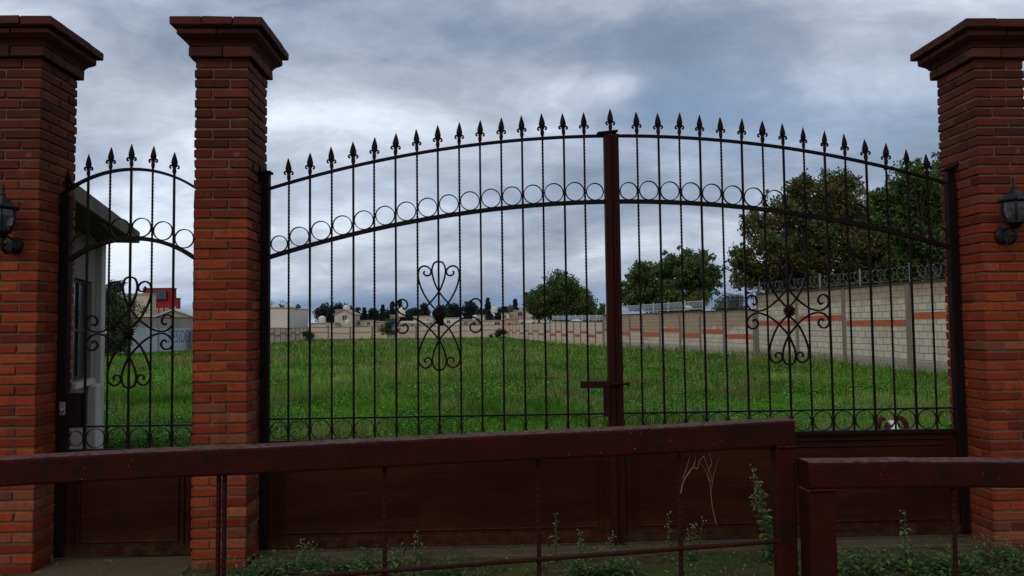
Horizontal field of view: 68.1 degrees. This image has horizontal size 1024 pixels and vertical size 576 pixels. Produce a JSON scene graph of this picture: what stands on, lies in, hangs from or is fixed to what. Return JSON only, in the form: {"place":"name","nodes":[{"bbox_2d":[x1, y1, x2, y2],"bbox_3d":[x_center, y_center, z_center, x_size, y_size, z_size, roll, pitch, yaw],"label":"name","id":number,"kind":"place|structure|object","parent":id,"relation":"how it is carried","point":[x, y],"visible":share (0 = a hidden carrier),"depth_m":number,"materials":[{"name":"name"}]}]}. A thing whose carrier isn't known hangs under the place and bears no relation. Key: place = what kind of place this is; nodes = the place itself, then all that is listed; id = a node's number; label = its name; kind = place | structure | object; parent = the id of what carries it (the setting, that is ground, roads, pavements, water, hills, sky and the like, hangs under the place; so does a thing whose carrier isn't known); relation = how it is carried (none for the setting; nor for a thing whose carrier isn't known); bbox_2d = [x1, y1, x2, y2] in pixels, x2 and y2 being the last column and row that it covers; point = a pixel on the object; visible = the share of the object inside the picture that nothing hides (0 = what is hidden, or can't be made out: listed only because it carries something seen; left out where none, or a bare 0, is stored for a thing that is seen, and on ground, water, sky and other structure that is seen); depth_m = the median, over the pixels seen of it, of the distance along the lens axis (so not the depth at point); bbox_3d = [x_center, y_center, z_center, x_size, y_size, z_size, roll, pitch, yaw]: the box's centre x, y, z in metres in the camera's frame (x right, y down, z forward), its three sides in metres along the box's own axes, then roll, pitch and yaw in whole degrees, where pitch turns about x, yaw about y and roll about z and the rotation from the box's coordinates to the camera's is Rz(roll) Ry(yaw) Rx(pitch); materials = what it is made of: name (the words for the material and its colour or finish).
{"place":"outdoors","nodes":[
{"label":"outdoors","id":0,"kind":"place"},
{"bbox_2d":[0,546,1018,575],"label":"pebbles","id":1,"kind":"object","parent":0,"point":[573,565],"visible":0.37,"depth_m":4.76,"materials":[{"name":"stone"}]},
{"bbox_2d":[0,332,1023,575],"bbox_3d":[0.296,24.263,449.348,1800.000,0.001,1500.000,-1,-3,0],"label":"ground","id":2,"kind":"structure","parent":0,"point":[650,562],"depth_m":4.79,"materials":[{"name":"green plant"}]},
{"bbox_2d":[0,15,103,573],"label":"brick pillar","id":3,"kind":"structure","parent":2,"relation":"on","point":[46,62],"depth_m":4.85,"materials":[{"name":"red brick"}]},
{"bbox_2d":[0,182,23,253],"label":"wall lantern","id":4,"kind":"object","parent":3,"relation":"attached to","point":[8,210],"depth_m":4.69,"materials":[{"name":"black metal"}]},
{"bbox_2d":[54,144,195,557],"bbox_3d":[-2.545,0.391,5.050,0.950,2.744,0.090,-1,-3,-2],"label":"gate leaf","id":5,"kind":"object","parent":3,"relation":"attached to","point":[139,517],"visible":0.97,"depth_m":5.01,"materials":[{"name":"paint"}]},
{"bbox_2d":[69,182,139,448],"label":"concrete house","id":6,"kind":"structure","parent":2,"relation":"on","point":[98,211],"depth_m":8.37,"materials":[{"name":"white concrete"}]},
{"bbox_2d":[72,279,84,381],"bbox_3d":[-4.692,0.451,8.159,0.040,1.080,0.830,0,-3,-18],"label":"window","id":7,"kind":"structure","parent":6,"relation":"in","point":[79,285],"depth_m":8.20,"materials":[{"name":"black glass"}]},
{"bbox_2d":[27,555,191,575],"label":"concrete step","id":8,"kind":"object","parent":2,"relation":"on","point":[168,565],"visible":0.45,"depth_m":4.80,"materials":[{"name":"grey concrete"}]},
{"bbox_2d":[105,279,149,356],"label":"conifer tree","id":9,"kind":"object","parent":2,"relation":"on","point":[118,302],"visible":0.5,"depth_m":43.66,"materials":[{"name":"green plant"}]},
{"bbox_2d":[120,293,156,316],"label":"beige building","id":10,"kind":"structure","parent":2,"relation":"on","point":[142,297],"depth_m":78.05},
{"bbox_2d":[106,317,192,353],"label":"boundary wall","id":11,"kind":"structure","parent":2,"relation":"on","point":[183,326],"depth_m":54.66,"materials":[{"name":"concrete"}]},
{"bbox_2d":[142,288,176,314],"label":"red building","id":12,"kind":"structure","parent":2,"relation":"on","point":[163,305],"depth_m":95.06,"materials":[{"name":"red paint"}]},
{"bbox_2d":[153,290,166,298],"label":"rooftop glazing","id":13,"kind":"structure","parent":12,"relation":"attached to","point":[161,294],"depth_m":94.75,"materials":[{"name":"grey glass"}]},
{"bbox_2d":[152,309,192,316],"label":"shed roof building","id":14,"kind":"structure","parent":2,"relation":"on","point":[183,312],"depth_m":63.98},
{"bbox_2d":[169,16,288,568],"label":"brick pillar","id":15,"kind":"structure","parent":2,"relation":"on","point":[237,60],"depth_m":4.88,"materials":[{"name":"red brick"}]},
{"bbox_2d":[227,553,272,575],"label":"weed clump","id":16,"kind":"object","parent":2,"relation":"on","point":[237,571],"visible":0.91,"depth_m":4.50,"materials":[{"name":"green plant"}]},
{"bbox_2d":[240,553,283,575],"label":"weed clump","id":17,"kind":"object","parent":2,"relation":"on","point":[270,570],"visible":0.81,"depth_m":4.54,"materials":[{"name":"green plant"}]},
{"bbox_2d":[246,544,306,568],"bbox_3d":[-1.462,1.693,4.739,0.223,0.159,0.338,-4,-4,44],"label":"weed clump","id":18,"kind":"object","parent":2,"relation":"on","point":[276,559],"visible":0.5,"depth_m":4.72,"materials":[{"name":"green plant"}]},
{"bbox_2d":[270,328,306,343],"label":"boundary wall","id":19,"kind":"structure","parent":2,"relation":"on","point":[277,335],"depth_m":87.33,"materials":[{"name":"concrete"}]},
{"bbox_2d":[270,300,308,327],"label":"rendered building","id":20,"kind":"structure","parent":2,"relation":"on","point":[298,317],"depth_m":110.95,"materials":[{"name":"white paint"}]},
{"bbox_2d":[264,546,315,575],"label":"weed clump","id":21,"kind":"object","parent":2,"relation":"on","point":[282,571],"visible":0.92,"depth_m":4.57,"materials":[{"name":"green plant"}]},
{"bbox_2d":[296,539,313,569],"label":"weed plant","id":22,"kind":"object","parent":2,"relation":"on","point":[302,550],"visible":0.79,"depth_m":4.77,"materials":[{"name":"green plant"}]},
{"bbox_2d":[302,544,330,571],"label":"weed clump","id":23,"kind":"object","parent":2,"relation":"on","point":[313,561],"visible":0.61,"depth_m":4.67,"materials":[{"name":"green plant"}]},
{"bbox_2d":[291,554,343,573],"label":"weed clump","id":24,"kind":"object","parent":2,"relation":"on","point":[320,568],"visible":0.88,"depth_m":4.55,"materials":[{"name":"green plant"}]},
{"bbox_2d":[312,302,334,322],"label":"tree","id":25,"kind":"object","parent":2,"relation":"on","point":[325,310],"visible":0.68,"depth_m":203.84,"materials":[{"name":"green plant"}]},
{"bbox_2d":[311,323,339,327],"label":"house","id":26,"kind":"structure","parent":2,"relation":"on","point":[322,325],"depth_m":112.88,"materials":[{"name":"beige paint"}]},
{"bbox_2d":[333,309,360,326],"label":"gabled house","id":27,"kind":"structure","parent":2,"relation":"on","point":[341,316],"depth_m":115.94,"materials":[{"name":"beige paint"}]},
{"bbox_2d":[322,556,372,571],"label":"weed clump","id":28,"kind":"object","parent":2,"relation":"on","point":[338,570],"visible":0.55,"depth_m":4.62,"materials":[{"name":"green plant"}]},
{"bbox_2d":[329,548,372,570],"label":"weed clump","id":29,"kind":"object","parent":2,"relation":"on","point":[345,566],"visible":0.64,"depth_m":4.63,"materials":[{"name":"green plant"}]},
{"bbox_2d":[341,549,381,575],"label":"weed clump","id":30,"kind":"object","parent":2,"relation":"on","point":[363,567],"visible":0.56,"depth_m":4.59,"materials":[{"name":"green plant"}]},
{"bbox_2d":[357,320,379,326],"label":"flat house","id":31,"kind":"structure","parent":2,"relation":"on","point":[363,323],"depth_m":118.87,"materials":[{"name":"beige paint"}]},
{"bbox_2d":[367,307,379,319],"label":"tree","id":32,"kind":"object","parent":2,"relation":"on","point":[370,313],"visible":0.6,"depth_m":213.76,"materials":[{"name":"green plant"}]},
{"bbox_2d":[347,542,402,569],"bbox_3d":[-0.845,1.685,4.711,0.312,0.158,0.269,-1,-3,0],"label":"weed clump","id":33,"kind":"object","parent":2,"relation":"on","point":[369,559],"visible":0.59,"depth_m":4.75,"materials":[{"name":"green plant"}]},
{"bbox_2d":[353,552,406,575],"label":"weed clump","id":34,"kind":"object","parent":2,"relation":"on","point":[378,567],"visible":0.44,"depth_m":4.51,"materials":[{"name":"green plant"}]},
{"bbox_2d":[376,316,400,337],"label":"garden tree","id":35,"kind":"object","parent":2,"relation":"on","point":[388,328],"visible":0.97,"depth_m":103.10,"materials":[{"name":"green plant"}]},
{"bbox_2d":[0,417,797,575],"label":"steel barrier","id":36,"kind":"object","parent":2,"relation":"on","point":[777,435],"visible":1,"depth_m":2.10,"materials":[{"name":"brown metal"}]},
{"bbox_2d":[387,545,413,572],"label":"weed plant","id":37,"kind":"object","parent":2,"relation":"on","point":[397,559],"visible":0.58,"depth_m":4.62,"materials":[{"name":"green plant"}]},
{"bbox_2d":[306,325,502,338],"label":"boundary wall","id":38,"kind":"structure","parent":2,"relation":"on","point":[342,332],"depth_m":107.25,"materials":[{"name":"beige concrete"}]},
{"bbox_2d":[390,552,432,575],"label":"weed clump","id":39,"kind":"object","parent":2,"relation":"on","point":[412,573],"visible":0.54,"depth_m":4.46,"materials":[{"name":"green plant"}]},
{"bbox_2d":[397,321,432,325],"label":"warehouse","id":40,"kind":"structure","parent":2,"relation":"on","point":[414,323],"depth_m":116.86,"materials":[{"name":"grey paint"}]},
{"bbox_2d":[411,531,426,565],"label":"weed plant","id":41,"kind":"object","parent":2,"relation":"on","point":[417,553],"visible":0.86,"depth_m":4.76,"materials":[{"name":"green plant"}]},
{"bbox_2d":[419,302,430,315],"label":"tree","id":42,"kind":"object","parent":2,"relation":"on","point":[426,311],"visible":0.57,"depth_m":194.41,"materials":[{"name":"green plant"}]},
{"bbox_2d":[412,556,464,575],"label":"weed clump","id":43,"kind":"object","parent":2,"relation":"on","point":[440,571],"visible":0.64,"depth_m":4.53,"materials":[{"name":"green plant"}]},
{"bbox_2d":[443,317,462,324],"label":"white house","id":44,"kind":"structure","parent":2,"relation":"on","point":[449,320],"depth_m":120.88,"materials":[{"name":"white paint"}]},
{"bbox_2d":[445,303,463,316],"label":"tree","id":45,"kind":"object","parent":2,"relation":"on","point":[452,312],"visible":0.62,"depth_m":203.56,"materials":[{"name":"green plant"}]},
{"bbox_2d":[445,558,478,575],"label":"weed clump","id":46,"kind":"object","parent":2,"relation":"on","point":[454,572],"visible":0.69,"depth_m":4.50,"materials":[{"name":"green plant"}]},
{"bbox_2d":[462,300,478,318],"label":"tree","id":47,"kind":"object","parent":2,"relation":"on","point":[467,308],"visible":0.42,"depth_m":204.01,"materials":[{"name":"green plant"}]},
{"bbox_2d":[483,297,493,319],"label":"pine tree","id":48,"kind":"object","parent":2,"relation":"on","point":[487,312],"visible":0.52,"depth_m":184.59,"materials":[{"name":"green plant"}]},
{"bbox_2d":[483,320,504,324],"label":"house","id":49,"kind":"structure","parent":2,"relation":"on","point":[492,322],"depth_m":114.87,"materials":[{"name":"beige paint"}]},
{"bbox_2d":[509,310,525,317],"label":"stepped house","id":50,"kind":"structure","parent":2,"relation":"on","point":[516,314],"depth_m":127.92,"materials":[{"name":"beige paint"}]},
{"bbox_2d":[504,322,549,341],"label":"boundary wall","id":51,"kind":"structure","parent":2,"relation":"on","point":[534,331],"depth_m":81.96,"materials":[{"name":"concrete"}]},
{"bbox_2d":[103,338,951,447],"bbox_3d":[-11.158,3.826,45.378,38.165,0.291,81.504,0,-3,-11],"label":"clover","id":52,"kind":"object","parent":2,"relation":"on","point":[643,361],"visible":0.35,"depth_m":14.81,"materials":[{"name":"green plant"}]},
{"bbox_2d":[516,318,543,323],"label":"house","id":53,"kind":"structure","parent":2,"relation":"on","point":[527,320],"depth_m":112.89,"materials":[{"name":"white paint"}]},
{"bbox_2d":[549,513,559,562],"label":"weed plant","id":54,"kind":"object","parent":2,"relation":"on","point":[555,536],"visible":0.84,"depth_m":4.82,"materials":[{"name":"green plant"}]},
{"bbox_2d":[525,268,597,321],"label":"broadleaf tree","id":55,"kind":"object","parent":2,"relation":"on","point":[555,298],"visible":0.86,"depth_m":81.03,"materials":[{"name":"green plant"}]},
{"bbox_2d":[550,321,602,345],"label":"boundary wall","id":56,"kind":"structure","parent":2,"relation":"on","point":[577,331],"depth_m":60.22,"materials":[{"name":"concrete"}]},
{"bbox_2d":[552,314,604,320],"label":"railing fence","id":57,"kind":"object","parent":56,"relation":"on","point":[572,317],"visible":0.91,"depth_m":59.75,"materials":[{"name":"white metal"}]},
{"bbox_2d":[562,553,597,575],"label":"weed clump","id":58,"kind":"object","parent":2,"relation":"on","point":[577,567],"visible":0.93,"depth_m":4.47,"materials":[{"name":"green plant"}]},
{"bbox_2d":[580,543,604,575],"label":"weed clump","id":59,"kind":"object","parent":2,"relation":"on","point":[597,571],"visible":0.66,"depth_m":4.48,"materials":[{"name":"green plant"}]},
{"bbox_2d":[594,303,605,320],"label":"shrub","id":60,"kind":"object","parent":2,"relation":"on","point":[601,311],"visible":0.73,"depth_m":69.79,"materials":[{"name":"green plant"}]},
{"bbox_2d":[182,535,1023,575],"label":"ground cover","id":61,"kind":"object","parent":2,"relation":"on","point":[672,574],"visible":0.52,"depth_m":4.66,"materials":[{"name":"green plant"}]},
{"bbox_2d":[585,543,627,575],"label":"weed clump","id":62,"kind":"object","parent":2,"relation":"on","point":[612,566],"visible":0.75,"depth_m":4.53,"materials":[{"name":"green plant"}]},
{"bbox_2d":[252,534,983,563],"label":"concrete sill","id":63,"kind":"structure","parent":2,"relation":"on","point":[870,542],"depth_m":5.03,"materials":[{"name":"grey concrete"}]},
{"bbox_2d":[257,109,629,549],"bbox_3d":[-0.464,0.249,5.134,2.514,2.974,0.102,-1,-3,-2],"label":"gate leaf","id":64,"kind":"object","parent":63,"relation":"on","point":[478,503],"visible":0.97,"depth_m":5.10,"materials":[{"name":"paint"}]},
{"bbox_2d":[611,112,970,543],"bbox_3d":[1.923,0.236,5.234,2.443,2.951,0.090,-1,-3,-2],"label":"gate leaf","id":65,"kind":"object","parent":63,"relation":"on","point":[647,494],"visible":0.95,"depth_m":5.20,"materials":[{"name":"paint"}]},
{"bbox_2d":[616,555,646,575],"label":"weed clump","id":66,"kind":"object","parent":2,"relation":"on","point":[630,570],"visible":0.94,"depth_m":4.54,"materials":[{"name":"green plant"}]},
{"bbox_2d":[664,511,674,560],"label":"weed plant","id":67,"kind":"object","parent":2,"relation":"on","point":[670,555],"visible":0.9,"depth_m":4.83,"materials":[{"name":"green plant"}]},
{"bbox_2d":[621,245,723,312],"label":"broadleaf tree","id":68,"kind":"object","parent":2,"relation":"on","point":[672,270],"visible":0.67,"depth_m":59.44,"materials":[{"name":"green plant"}]},
{"bbox_2d":[603,309,756,355],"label":"boundary wall","id":69,"kind":"structure","parent":2,"relation":"on","point":[694,335],"depth_m":39.85,"materials":[{"name":"grey concrete"}]},
{"bbox_2d":[605,299,702,313],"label":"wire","id":70,"kind":"object","parent":69,"relation":"on","point":[649,306],"visible":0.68,"depth_m":43.54,"materials":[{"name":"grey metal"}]},
{"bbox_2d":[701,297,754,309],"bbox_3d":[10.328,0.736,36.376,0.432,0.576,4.893,0,-3,-12],"label":"razor wire","id":71,"kind":"object","parent":69,"relation":"on","point":[727,302],"visible":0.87,"depth_m":36.36,"materials":[{"name":"grey metal"}]},
{"bbox_2d":[671,291,706,311],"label":"shrub","id":72,"kind":"object","parent":2,"relation":"on","point":[695,293],"visible":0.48,"depth_m":56.78,"materials":[{"name":"green plant"}]},
{"bbox_2d":[685,517,706,560],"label":"weed plant","id":73,"kind":"object","parent":2,"relation":"on","point":[691,555],"visible":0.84,"depth_m":4.80,"materials":[{"name":"green plant"}]},
{"bbox_2d":[711,293,744,309],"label":"dome tree","id":74,"kind":"object","parent":2,"relation":"on","point":[736,297],"visible":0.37,"depth_m":104.72,"materials":[{"name":"green plant"}]},
{"bbox_2d":[749,464,773,564],"bbox_3d":[1.627,1.425,4.780,0.223,0.622,0.210,2,-4,-41],"label":"weed plant","id":75,"kind":"object","parent":2,"relation":"on","point":[767,550],"visible":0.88,"depth_m":4.77,"materials":[{"name":"green plant"}]},
{"bbox_2d":[721,166,922,298],"bbox_3d":[14.486,-1.264,35.047,9.783,8.928,5.494,-1,-3,0],"label":"broadleaf tree","id":76,"kind":"object","parent":2,"relation":"on","point":[817,251],"visible":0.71,"depth_m":34.22,"materials":[{"name":"green plant"}]},
{"bbox_2d":[755,279,949,374],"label":"boundary wall","id":77,"kind":"structure","parent":2,"relation":"on","point":[861,325],"depth_m":24.54,"materials":[{"name":"beige brick"}]},
{"bbox_2d":[759,263,944,292],"bbox_3d":[11.566,-0.364,25.180,0.429,0.782,16.644,0,-3,-4],"label":"razor wire","id":78,"kind":"object","parent":77,"relation":"on","point":[820,279],"visible":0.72,"depth_m":25.17,"materials":[{"name":"grey metal"}]},
{"bbox_2d":[838,547,877,575],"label":"weed clump","id":79,"kind":"object","parent":2,"relation":"on","point":[847,561],"visible":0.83,"depth_m":4.51,"materials":[{"name":"green plant"}]},
{"bbox_2d":[838,550,891,575],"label":"weed clump","id":80,"kind":"object","parent":2,"relation":"on","point":[877,567],"visible":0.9,"depth_m":4.52,"materials":[{"name":"green plant"}]},
{"bbox_2d":[844,540,887,568],"bbox_3d":[2.134,1.651,4.619,0.255,0.144,0.372,-3,-4,37],"label":"weed clump","id":81,"kind":"object","parent":2,"relation":"on","point":[859,558],"visible":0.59,"depth_m":4.61,"materials":[{"name":"green plant"}]},
{"bbox_2d":[867,545,915,566],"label":"weed clump","id":82,"kind":"object","parent":2,"relation":"on","point":[888,559],"visible":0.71,"depth_m":4.63,"materials":[{"name":"green plant"}]},
{"bbox_2d":[877,416,908,428],"bbox_3d":[3.418,1.483,6.935,0.290,0.680,0.896,-1,-3,12],"label":"dog","id":83,"kind":"object","parent":2,"relation":"on","point":[889,423],"visible":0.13,"depth_m":6.67},
{"bbox_2d":[865,546,922,571],"bbox_3d":[2.329,1.648,4.618,0.324,0.161,0.309,-3,-4,35],"label":"weed clump","id":84,"kind":"object","parent":2,"relation":"on","point":[910,561],"visible":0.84,"depth_m":4.59,"materials":[{"name":"green plant"}]},
{"bbox_2d":[862,142,945,281],"bbox_3d":[16.225,-1.455,29.463,4.529,8.696,3.698,-1,-3,0],"label":"broadleaf tree","id":85,"kind":"object","parent":2,"relation":"on","point":[897,196],"visible":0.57,"depth_m":29.11,"materials":[{"name":"green plant"}]},
{"bbox_2d":[895,510,913,567],"bbox_3d":[2.396,1.534,4.626,0.126,0.367,0.111,0,-3,-19],"label":"weed plant","id":86,"kind":"object","parent":2,"relation":"on","point":[906,552],"visible":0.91,"depth_m":4.62,"materials":[{"name":"green plant"}]},
{"bbox_2d":[797,457,1023,575],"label":"steel barrier","id":87,"kind":"object","parent":2,"relation":"on","point":[820,481],"visible":1,"depth_m":2.10,"materials":[{"name":"red paint"}]},
{"bbox_2d":[890,549,941,575],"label":"weed clump","id":88,"kind":"object","parent":2,"relation":"on","point":[910,571],"visible":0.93,"depth_m":4.49,"materials":[{"name":"green plant"}]},
{"bbox_2d":[901,541,962,570],"bbox_3d":[2.552,1.635,4.609,0.346,0.164,0.259,-3,-3,33],"label":"weed clump","id":89,"kind":"object","parent":2,"relation":"on","point":[928,557],"visible":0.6,"depth_m":4.61,"materials":[{"name":"green plant"}]},
{"bbox_2d":[915,549,970,575],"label":"weed clump","id":90,"kind":"object","parent":2,"relation":"on","point":[934,564],"visible":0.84,"depth_m":4.51,"materials":[{"name":"green plant"}]},
{"bbox_2d":[930,554,985,575],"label":"weed clump","id":91,"kind":"object","parent":2,"relation":"on","point":[949,571],"visible":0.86,"depth_m":4.45,"materials":[{"name":"green plant"}]},
{"bbox_2d":[943,542,975,570],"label":"weed clump","id":92,"kind":"object","parent":2,"relation":"on","point":[961,557],"visible":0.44,"depth_m":4.57,"materials":[{"name":"green plant"}]},
{"bbox_2d":[910,18,1023,549],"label":"brick pillar","id":93,"kind":"structure","parent":2,"relation":"on","point":[974,66],"depth_m":5.09,"materials":[{"name":"red brick"}]},
{"bbox_2d":[994,176,1023,244],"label":"wall lantern","id":94,"kind":"object","parent":93,"relation":"attached to","point":[1011,201],"depth_m":4.92,"materials":[{"name":"black metal"}]},
{"bbox_2d":[948,550,985,573],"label":"weed clump","id":95,"kind":"object","parent":2,"relation":"on","point":[972,560],"visible":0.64,"depth_m":4.51,"materials":[{"name":"green plant"}]},
{"bbox_2d":[972,532,1013,568],"bbox_3d":[2.914,1.602,4.609,0.192,0.225,0.169,1,-3,-23],"label":"weed plant","id":96,"kind":"object","parent":2,"relation":"on","point":[992,553],"visible":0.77,"depth_m":4.61,"materials":[{"name":"green plant"}]},
{"bbox_2d":[963,552,1023,575],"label":"weed clump","id":97,"kind":"object","parent":2,"relation":"on","point":[988,569],"visible":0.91,"depth_m":4.48,"materials":[{"name":"green plant"}]},
{"bbox_2d":[976,543,1023,567],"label":"weed clump","id":98,"kind":"object","parent":2,"relation":"on","point":[995,558],"visible":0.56,"depth_m":4.60,"materials":[{"name":"green plant"}]},
{"bbox_2d":[993,543,1023,575],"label":"weed clump","id":99,"kind":"object","parent":2,"relation":"on","point":[1012,567],"visible":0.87,"depth_m":4.51,"materials":[{"name":"green plant"}]},
{"bbox_2d":[1001,536,1023,570],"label":"weed plant","id":100,"kind":"object","parent":2,"relation":"on","point":[1021,561],"visible":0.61,"depth_m":4.57,"materials":[{"name":"green plant"}]},
{"bbox_2d":[0,0,1023,326],"label":"sky","id":101,"kind":"structure","parent":0,"point":[356,71],"materials":[{"name":"grey"}]},
{"bbox_2d":[103,335,951,447],"bbox_3d":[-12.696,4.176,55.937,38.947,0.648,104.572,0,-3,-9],"label":"grass","id":102,"kind":"structure","parent":0,"point":[278,397],"depth_m":16.97,"materials":[{"name":"green plant"}]},
{"bbox_2d":[103,345,947,447],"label":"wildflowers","id":103,"kind":"object","parent":102,"relation":"on","point":[498,397],"visible":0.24,"depth_m":15.09,"materials":[{"name":"green plant"}]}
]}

